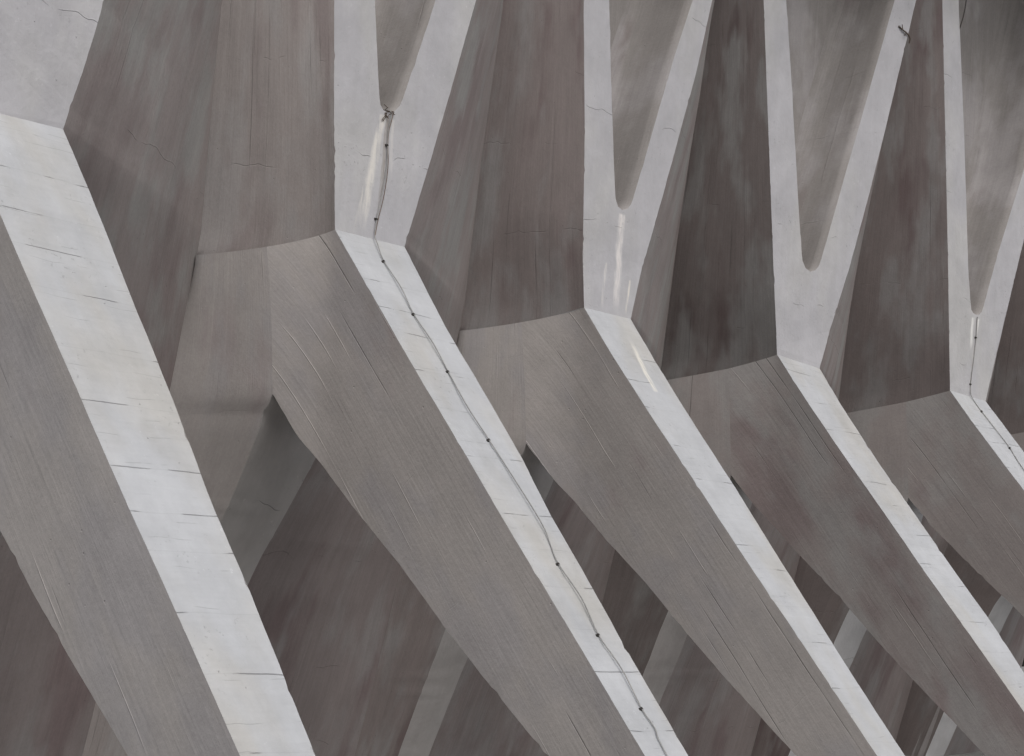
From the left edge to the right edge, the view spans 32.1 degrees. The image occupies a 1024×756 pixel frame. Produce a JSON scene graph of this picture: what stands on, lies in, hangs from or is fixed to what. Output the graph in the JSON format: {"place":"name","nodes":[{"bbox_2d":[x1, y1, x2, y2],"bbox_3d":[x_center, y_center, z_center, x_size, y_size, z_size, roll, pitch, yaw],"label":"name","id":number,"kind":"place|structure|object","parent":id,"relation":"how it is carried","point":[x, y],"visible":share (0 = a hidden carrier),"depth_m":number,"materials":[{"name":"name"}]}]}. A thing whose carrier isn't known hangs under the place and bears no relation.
{"place":"outdoors","nodes":[
{"label":"outdoors","id":0,"kind":"place"},
{"bbox_2d":[947,667,1023,755],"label":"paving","id":1,"kind":"structure","parent":0,"point":[980,753],"depth_m":28.90,"materials":[{"name":"grey concrete"}]},
{"bbox_2d":[0,0,315,755],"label":"concrete rib","id":2,"kind":"object","parent":1,"relation":"on","point":[128,606],"visible":1,"depth_m":11.04,"materials":[{"name":"grey concrete"}]},
{"bbox_2d":[82,0,687,755],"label":"concrete rib","id":3,"kind":"object","parent":1,"relation":"on","point":[350,462],"visible":0.78,"depth_m":15.51,"materials":[{"name":"grey concrete"}]},
{"bbox_2d":[382,104,394,120],"bbox_3d":[-1.109,-2.348,15.913,0.128,0.161,0.158,3,-9,-11],"label":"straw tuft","id":4,"kind":"object","parent":3,"relation":"on","point":[386,112],"visible":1,"depth_m":15.86,"materials":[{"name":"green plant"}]},
{"bbox_2d":[374,109,667,755],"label":"cable","id":5,"kind":"object","parent":3,"relation":"attached to","point":[487,439],"visible":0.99,"depth_m":14.41,"materials":[{"name":"metal"}]},
{"bbox_2d":[355,0,904,755],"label":"concrete rib","id":6,"kind":"object","parent":1,"relation":"on","point":[591,118],"visible":0.83,"depth_m":18.79,"materials":[{"name":"grey concrete"}]},
{"bbox_2d":[602,0,1023,755],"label":"concrete rib","id":7,"kind":"object","parent":1,"relation":"on","point":[796,98],"visible":0.78,"depth_m":21.75,"materials":[{"name":"grey concrete"}]},
{"bbox_2d":[898,24,910,42],"bbox_3d":[5.156,-4.519,23.371,0.047,0.205,0.264,-7,-12,44],"label":"dry twig","id":8,"kind":"object","parent":7,"relation":"attached to","point":[905,33],"visible":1,"depth_m":23.37,"materials":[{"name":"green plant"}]},
{"bbox_2d":[751,0,1023,755],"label":"concrete rib","id":9,"kind":"object","parent":1,"relation":"on","point":[941,246],"visible":0.61,"depth_m":24.45,"materials":[{"name":"grey concrete"}]},
{"bbox_2d":[960,0,966,27],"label":"loose wire","id":10,"kind":"object","parent":9,"relation":"hanging from","point":[963,13],"visible":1,"depth_m":24.73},
{"bbox_2d":[969,317,1023,469],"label":"cable","id":11,"kind":"object","parent":9,"relation":"attached to","point":[970,384],"visible":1,"depth_m":24.36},
{"bbox_2d":[896,241,1023,755],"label":"concrete rib","id":12,"kind":"object","parent":1,"relation":"on","point":[929,726],"visible":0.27,"depth_m":27.69,"materials":[{"name":"grey concrete"}]}
]}

